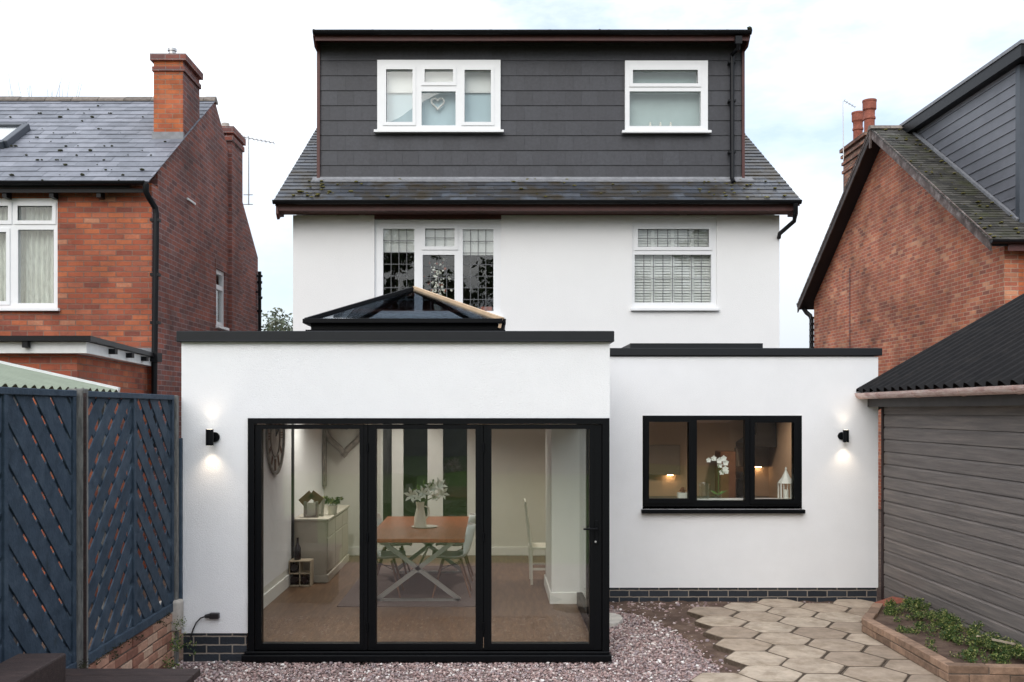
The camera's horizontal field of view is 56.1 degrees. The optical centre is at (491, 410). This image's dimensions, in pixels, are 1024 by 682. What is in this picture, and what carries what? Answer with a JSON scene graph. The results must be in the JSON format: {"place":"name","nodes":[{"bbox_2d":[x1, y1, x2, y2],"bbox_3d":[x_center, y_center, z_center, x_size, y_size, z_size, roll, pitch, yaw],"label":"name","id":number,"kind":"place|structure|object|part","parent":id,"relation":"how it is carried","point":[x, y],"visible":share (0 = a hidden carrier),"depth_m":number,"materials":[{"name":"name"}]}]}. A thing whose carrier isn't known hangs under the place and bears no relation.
{"place":"outdoors","nodes":[
{"label":"outdoors","id":0,"kind":"place"},
{"bbox_2d":[0,47,262,610],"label":"brick house","id":1,"kind":"structure","parent":0,"point":[127,249],"depth_m":13.69,"materials":[{"name":"red brick"}]},
{"bbox_2d":[0,198,59,310],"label":"window","id":2,"kind":"structure","parent":1,"relation":"in","point":[28,226],"depth_m":13.55,"materials":[{"name":"white plastic"}]},
{"bbox_2d":[215,258,228,330],"bbox_3d":[-4.790,-2.015,16.815,0.220,1.190,0.690,0,0,0],"label":"window","id":3,"kind":"structure","parent":1,"relation":"in","point":[220,265],"depth_m":17.03,"materials":[{"name":"white plastic"}]},
{"bbox_2d":[243,136,274,204],"bbox_3d":[-4.514,-4.654,18.500,0.649,1.390,0.350,0,0,0],"label":"tv aerial","id":4,"kind":"object","parent":1,"relation":"attached to","point":[261,140],"visible":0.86,"depth_m":18.49,"materials":[{"name":"silver metal"}]},
{"bbox_2d":[171,604,722,681],"bbox_3d":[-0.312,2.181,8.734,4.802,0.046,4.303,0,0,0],"label":"gravel","id":5,"kind":"structure","parent":0,"point":[628,636],"depth_m":8.11,"materials":[{"name":"grey gravel"}]},
{"bbox_2d":[0,653,65,681],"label":"timber sleeper","id":6,"kind":"object","parent":5,"relation":"on","point":[40,667],"visible":1,"depth_m":5.00,"materials":[{"name":"wood"}]},
{"bbox_2d":[66,669,199,681],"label":"timber planter","id":7,"kind":"object","parent":5,"relation":"on","point":[132,675],"visible":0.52,"depth_m":5.76,"materials":[{"name":"brown wood"}]},
{"bbox_2d":[162,616,196,668],"bbox_3d":[-2.623,1.956,8.098,0.248,0.484,0.454,0,0,0],"label":"weed","id":8,"kind":"object","parent":5,"relation":"on","point":[176,649],"visible":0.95,"depth_m":8.01,"materials":[{"name":"green plant"}]},
{"bbox_2d":[609,612,622,626],"bbox_3d":[1.200,2.178,9.980,0.340,0.065,0.585,0,0,0],"label":"concrete lump","id":9,"kind":"object","parent":5,"relation":"on","point":[615,619],"visible":0.39,"depth_m":9.86,"materials":[{"name":"white concrete"}]},
{"bbox_2d":[17,509,881,661],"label":"ground","id":10,"kind":"structure","parent":0,"point":[878,588],"depth_m":11.40,"materials":[{"name":"soil"}]},
{"bbox_2d":[8,74,81,96],"bbox_3d":[-15.801,-4.733,34.031,3.707,13.847,1.870,0,0,0],"label":"bare tree","id":11,"kind":"object","parent":10,"relation":"on","point":[47,90],"visible":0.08,"depth_m":33.53,"materials":[{"name":"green plant"}]},
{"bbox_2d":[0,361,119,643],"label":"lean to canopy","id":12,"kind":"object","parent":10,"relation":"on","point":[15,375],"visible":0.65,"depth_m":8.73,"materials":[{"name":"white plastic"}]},
{"bbox_2d":[88,599,182,668],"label":"garden wall","id":13,"kind":"structure","parent":10,"relation":"on","point":[151,649],"depth_m":7.68,"materials":[{"name":"brown brick"}]},
{"bbox_2d":[0,387,182,668],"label":"lattice fence","id":14,"kind":"object","parent":13,"relation":"on","point":[74,590],"visible":0.93,"depth_m":6.33,"materials":[{"name":"blue wood"}]},
{"bbox_2d":[78,612,170,668],"bbox_3d":[-2.683,1.773,7.158,0.118,0.288,1.880,0,0,0],"label":"fence moss","id":15,"kind":"object","parent":13,"relation":"on","point":[83,664],"visible":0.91,"depth_m":6.88,"materials":[{"name":"green plant"}]},
{"bbox_2d":[261,307,292,330],"bbox_3d":[-6.910,-0.493,29.948,2.603,5.374,2.633,0,0,15],"label":"garden tree","id":16,"kind":"object","parent":10,"relation":"on","point":[275,322],"visible":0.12,"depth_m":29.57,"materials":[{"name":"green plant"}]},
{"bbox_2d":[176,26,881,661],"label":"rendered house","id":17,"kind":"structure","parent":10,"relation":"on","point":[582,226],"depth_m":11.98,"materials":[{"name":"white paint"}]},
{"bbox_2d":[180,612,219,647],"bbox_3d":[-2.540,1.913,8.337,0.353,0.312,0.046,0,0,0],"label":"outdoor socket","id":18,"kind":"object","parent":17,"relation":"attached to","point":[213,615],"visible":0.95,"depth_m":8.32,"materials":[{"name":"black plastic"}]},
{"bbox_2d":[206,429,219,445],"bbox_3d":[-2.415,0.232,8.306,0.101,0.141,0.108,0,0,0],"label":"wall light","id":19,"kind":"object","parent":17,"relation":"attached to","point":[212,436],"visible":1,"depth_m":8.26,"materials":[{"name":"black metal"}]},
{"bbox_2d":[266,429,284,474],"bbox_3d":[-2.485,0.290,11.050,0.029,0.900,0.900,0,0,0],"label":"wall clock","id":20,"kind":"object","parent":17,"relation":"attached to","point":[275,444],"depth_m":11.04,"materials":[{"name":"brown wood"}]},
{"bbox_2d":[289,558,313,585],"bbox_3d":[-2.354,2.003,11.880,0.272,0.314,0.200,0,0,0],"label":"bottle rack","id":21,"kind":"object","parent":17,"relation":"on","point":[304,580],"visible":1,"depth_m":11.81,"materials":[{"name":"brown wood"}]},
{"bbox_2d":[294,537,300,559],"bbox_3d":[-2.400,1.709,11.880,0.084,0.270,0.084,0,0,0],"label":"wine bottle","id":22,"kind":"object","parent":21,"relation":"on","point":[297,551],"visible":1,"depth_m":11.85,"materials":[{"name":"black glass"}]},
{"bbox_2d":[293,505,349,582],"bbox_3d":[-2.268,1.759,12.925,0.455,0.802,1.790,0,0,0],"label":"sideboard","id":23,"kind":"object","parent":17,"relation":"on","point":[323,541],"visible":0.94,"depth_m":12.05,"materials":[{"name":"beige paint"}]},
{"bbox_2d":[299,490,323,516],"bbox_3d":[-2.292,1.185,12.200,0.323,0.340,0.080,0,0,0],"label":"wooden house ornament","id":24,"kind":"object","parent":23,"relation":"on","point":[311,509],"visible":1,"depth_m":12.19,"materials":[{"name":"grey wood"}]},
{"bbox_2d":[313,498,324,515],"bbox_3d":[-2.222,1.241,12.335,0.170,0.230,0.058,0,0,29],"label":"picture frame","id":25,"kind":"object","parent":23,"relation":"on","point":[321,507],"visible":0.41,"depth_m":12.30,"materials":[{"name":"grey wood"}]},
{"bbox_3d":[-2.062,1.820,12.355,0.015,0.420,0.550,0,0,0],"label":"door","id":26,"kind":"part","parent":23,"relation":"part of","materials":[{"name":"beige paint"}]},
{"bbox_2d":[322,495,343,514],"bbox_3d":[-2.064,1.230,12.506,0.279,0.249,0.175,0,0,-15],"label":"potted plant","id":27,"kind":"object","parent":23,"relation":"on","point":[332,509],"visible":0.97,"depth_m":12.47,"materials":[{"name":"green plant"}]},
{"bbox_3d":[-2.062,1.820,12.930,0.015,0.420,0.550,0,0,0],"label":"door","id":28,"kind":"part","parent":23,"relation":"part of","materials":[{"name":"beige paint"}]},
{"bbox_3d":[-2.062,1.820,13.505,0.015,0.420,0.550,0,0,0],"label":"door","id":29,"kind":"part","parent":23,"relation":"part of","materials":[{"name":"beige paint"}]},
{"bbox_2d":[323,430,326,486],"bbox_3d":[-2.641,0.703,14.227,0.380,0.840,0.135,0,0,0],"label":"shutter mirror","id":30,"kind":"object","parent":17,"relation":"attached to","point":[324,460],"visible":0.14,"depth_m":14.16,"materials":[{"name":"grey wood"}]},
{"bbox_2d":[323,429,358,457],"bbox_3d":[-2.186,0.408,14.240,0.653,0.601,0.095,0,0,0],"label":"wicker heart","id":31,"kind":"object","parent":17,"relation":"attached to","point":[340,449],"visible":0.51,"depth_m":14.20,"materials":[{"name":"beige wicker"}]},
{"bbox_2d":[337,566,474,606],"bbox_3d":[-0.850,2.156,11.925,1.700,0.008,2.750,0,0,0],"label":"rug","id":32,"kind":"object","parent":17,"relation":"on","point":[418,585],"visible":0.5,"depth_m":11.54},
{"bbox_2d":[377,550,405,597],"bbox_3d":[-1.288,1.741,11.250,0.529,0.830,0.469,0,0,0],"label":"dining chair","id":33,"kind":"object","parent":32,"relation":"on","point":[386,555],"visible":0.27,"depth_m":11.35,"materials":[{"name":"white plastic"}]},
{"bbox_2d":[377,513,411,581],"bbox_3d":[-1.288,1.741,12.300,0.529,0.830,0.469,0,0,0],"label":"dining chair","id":34,"kind":"object","parent":32,"relation":"on","point":[379,520],"visible":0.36,"depth_m":12.18,"materials":[{"name":"white plastic"}]},
{"bbox_2d":[377,516,468,600],"bbox_3d":[-0.850,1.792,11.790,1.100,0.735,2.260,0,0,0],"label":"dining table","id":35,"kind":"object","parent":32,"relation":"on","point":[450,531],"visible":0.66,"depth_m":11.03,"materials":[{"name":"brown wood"}]},
{"bbox_2d":[411,525,436,528],"bbox_3d":[-0.820,1.418,11.720,0.320,0.012,0.320,0,0,0],"label":"plate","id":36,"kind":"object","parent":35,"relation":"on","point":[431,526],"visible":0.78,"depth_m":11.62,"materials":[{"name":"ceramic"}]},
{"bbox_2d":[414,502,429,526],"bbox_3d":[-0.865,1.270,11.700,0.165,0.310,0.165,0,0,45],"label":"flower vase","id":37,"kind":"object","parent":36,"relation":"on","point":[420,517],"visible":0.97,"depth_m":11.65,"materials":[{"name":"beige ceramic"}]},
{"bbox_2d":[404,477,448,505],"bbox_3d":[-0.789,1.029,11.643,0.560,0.436,0.194,0,0,0],"label":"lily bunch","id":38,"kind":"object","parent":37,"relation":"in","point":[429,486],"visible":1,"depth_m":11.68,"materials":[{"name":"white plant"}]},
{"bbox_2d":[432,522,474,597],"bbox_3d":[-0.442,1.741,11.250,0.529,0.830,0.469,0,0,0],"label":"dining chair","id":39,"kind":"object","parent":32,"relation":"on","point":[467,544],"visible":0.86,"depth_m":11.12,"materials":[{"name":"white plastic"}]},
{"bbox_2d":[436,513,474,580],"bbox_3d":[-0.442,1.741,12.300,0.529,0.830,0.469,0,0,0],"label":"dining chair","id":40,"kind":"object","parent":32,"relation":"on","point":[471,519],"visible":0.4,"depth_m":12.15,"materials":[{"name":"white plastic"}]},
{"bbox_2d":[241,418,611,661],"bbox_3d":[-0.560,1.117,8.375,3.194,2.101,0.210,0,0,0],"label":"bifold door","id":41,"kind":"structure","parent":17,"relation":"in","point":[367,649],"depth_m":8.35,"materials":[{"name":"black metal"}]},
{"bbox_2d":[380,429,474,554],"bbox_3d":[-0.934,1.115,14.340,1.449,2.090,0.060,0,0,0],"label":"french door","id":42,"kind":"structure","parent":17,"relation":"in","point":[435,436],"depth_m":14.31,"materials":[{"name":"white paint"}]},
{"bbox_2d":[430,97,444,110],"bbox_3d":[-0.848,-4.828,15.130,0.231,0.212,0.032,0,0,0],"label":"heart ornament","id":43,"kind":"object","parent":17,"relation":"hanging from","point":[441,105],"visible":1,"depth_m":15.12,"materials":[{"name":"wicker"}]},
{"bbox_2d":[373,220,501,317],"bbox_3d":[-0.818,-2.148,14.634,1.966,1.524,0.187,0,0,0],"label":"window","id":44,"kind":"structure","parent":17,"relation":"in","point":[457,238],"depth_m":14.65,"materials":[{"name":"white plastic"}]},
{"bbox_2d":[423,258,452,310],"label":"dried flowers","id":45,"kind":"object","parent":17,"relation":"on","point":[435,291],"visible":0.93,"depth_m":14.81,"materials":[{"name":"white plant"}]},
{"bbox_2d":[374,60,503,132],"bbox_3d":[-0.822,-4.906,15.069,2.025,1.138,0.239,0,0,0],"label":"window","id":46,"kind":"structure","parent":17,"relation":"in","point":[470,89],"depth_m":14.99,"materials":[{"name":"white plastic"}]},
{"bbox_2d":[481,307,491,310],"bbox_3d":[-0.079,-1.529,14.745,0.177,0.128,0.030,0,0,0],"label":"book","id":47,"kind":"object","parent":17,"relation":"in","point":[487,308],"visible":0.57,"depth_m":14.73,"materials":[{"name":"paper"}]},
{"bbox_2d":[523,499,545,584],"bbox_3d":[0.633,1.644,12.100,0.455,1.032,0.440,0,0,0],"label":"ladder back chair","id":48,"kind":"object","parent":17,"relation":"on","point":[531,546],"visible":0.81,"depth_m":11.89,"materials":[{"name":"white wood"}]},
{"bbox_2d":[577,429,588,630],"bbox_3d":[0.985,1.125,9.670,0.070,2.070,2.420,0,0,0],"label":"side window","id":49,"kind":"structure","parent":17,"relation":"in","point":[583,594],"depth_m":10.14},
{"bbox_2d":[622,60,711,133],"bbox_3d":[2.732,-4.896,15.067,1.394,1.138,0.234,0,0,0],"label":"window","id":50,"kind":"structure","parent":17,"relation":"in","point":[665,92],"depth_m":15.05,"materials":[{"name":"white plastic"}]},
{"bbox_2d":[630,218,719,310],"bbox_3d":[2.784,-2.226,14.656,1.343,1.427,0.232,0,0,0],"label":"window","id":51,"kind":"structure","parent":17,"relation":"in","point":[674,259],"depth_m":14.73,"materials":[{"name":"white plastic"}]},
{"bbox_2d":[677,487,686,497],"bbox_3d":[2.204,0.955,11.070,0.115,0.156,0.100,0,0,0],"label":"plant pot","id":52,"kind":"object","parent":17,"relation":"on","point":[682,494],"visible":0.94,"depth_m":11.02,"materials":[{"name":"beige ceramic"}]},
{"bbox_2d":[649,445,770,497],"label":"kitchen units","id":53,"kind":"object","parent":17,"relation":"attached to","point":[664,459],"visible":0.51,"depth_m":14.14,"materials":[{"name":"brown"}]},
{"bbox_2d":[706,455,728,497],"bbox_3d":[2.604,0.773,11.070,0.264,0.520,0.088,0,0,0],"label":"orchid","id":54,"kind":"object","parent":17,"relation":"on","point":[725,462],"visible":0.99,"depth_m":11.06,"materials":[{"name":"white plant"}]},
{"bbox_2d":[641,416,804,513],"bbox_3d":[2.620,0.611,11.005,1.846,1.106,0.350,0,0,0],"label":"window","id":55,"kind":"structure","parent":17,"relation":"in","point":[748,499],"depth_m":10.89,"materials":[{"name":"black metal"}]},
{"bbox_2d":[736,423,775,446],"bbox_3d":[3.850,0.140,13.990,0.460,0.780,0.480,0,0,0],"label":"cooker hood","id":56,"kind":"object","parent":17,"relation":"attached to","point":[765,434],"visible":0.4,"depth_m":13.75,"materials":[{"name":"black metal"}]},
{"bbox_2d":[777,467,790,498],"bbox_3d":[3.395,0.840,11.070,0.194,0.385,0.194,0,0,0],"label":"lantern","id":57,"kind":"object","parent":17,"relation":"on","point":[785,479],"visible":0.91,"depth_m":11.03,"materials":[{"name":"white metal"}]},
{"bbox_2d":[838,430,848,441],"bbox_3d":[3.979,0.289,10.846,0.101,0.141,0.108,0,0,0],"label":"wall light","id":58,"kind":"object","parent":17,"relation":"attached to","point":[844,435],"visible":1,"depth_m":10.80,"materials":[{"name":"black metal"}]},
{"bbox_2d":[855,293,1023,646],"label":"timber garage","id":59,"kind":"structure","parent":10,"relation":"on","point":[951,406],"depth_m":9.19,"materials":[{"name":"grey paint"}]},
{"bbox_2d":[0,0,1023,347],"label":"sky","id":60,"kind":"structure","parent":0,"point":[803,58],"materials":[{"name":"white"}]},
{"bbox_2d":[715,451,735,497],"bbox_3d":[3.390,0.930,13.925,0.220,0.680,0.350,0,0,0],"label":"tall appliance","id":61,"kind":"object","parent":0,"point":[727,482],"visible":0.8,"depth_m":13.75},
{"bbox_2d":[736,472,742,497],"bbox_3d":[3.660,1.080,13.860,0.200,0.380,0.280,0,0,0],"label":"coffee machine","id":62,"kind":"object","parent":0,"point":[739,484],"visible":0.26,"depth_m":13.88,"materials":[{"name":"black"}]},
{"bbox_2d":[609,601,872,672],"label":"bare earth","id":63,"kind":"structure","parent":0,"point":[675,615],"depth_m":10.02,"materials":[{"name":"soil"}]},
{"bbox_2d":[609,601,829,670],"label":"loose stones","id":64,"kind":"object","parent":63,"relation":"on","point":[682,620],"visible":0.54,"depth_m":10.44,"materials":[{"name":"grey gravel"}]},
{"bbox_2d":[687,599,946,681],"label":"paved patio","id":65,"kind":"structure","parent":0,"point":[791,646],"depth_m":8.71,"materials":[{"name":"beige stone"}]},
{"bbox_2d":[875,596,904,605],"bbox_3d":[4.250,2.070,10.200,0.339,0.126,0.200,0,0,-35],"label":"loose brick","id":66,"kind":"object","parent":65,"relation":"on","point":[897,600],"visible":0.24,"depth_m":10.20,"materials":[{"name":"brick"}]},
{"bbox_2d":[796,39,1023,508],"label":"gabled brick house","id":67,"kind":"structure","parent":0,"point":[921,249],"depth_m":19.16,"materials":[{"name":"brick"}]},
{"bbox_2d":[842,99,855,159],"bbox_3d":[8.522,-6.707,22.900,0.306,1.445,0.200,0,0,0],"label":"tv aerial","id":68,"kind":"object","parent":67,"relation":"attached to","point":[843,124],"visible":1,"depth_m":22.89,"materials":[{"name":"silver metal"}]},
{"bbox_2d":[862,602,1023,681],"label":"raised bed","id":69,"kind":"object","parent":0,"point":[879,625],"visible":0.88,"depth_m":8.11,"materials":[{"name":"brick"}]},
{"bbox_2d":[884,596,1023,663],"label":"ground cover","id":70,"kind":"object","parent":69,"relation":"on","point":[950,626],"visible":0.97,"depth_m":8.52,"materials":[{"name":"green plant"}]},
{"bbox_2d":[976,635,1015,644],"bbox_3d":[4.208,1.915,8.000,0.054,0.025,0.334,0,0,-33],"label":"dead branch","id":71,"kind":"object","parent":70,"relation":"on","point":[1002,641],"visible":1,"depth_m":7.96,"materials":[{"name":"brown wood"}]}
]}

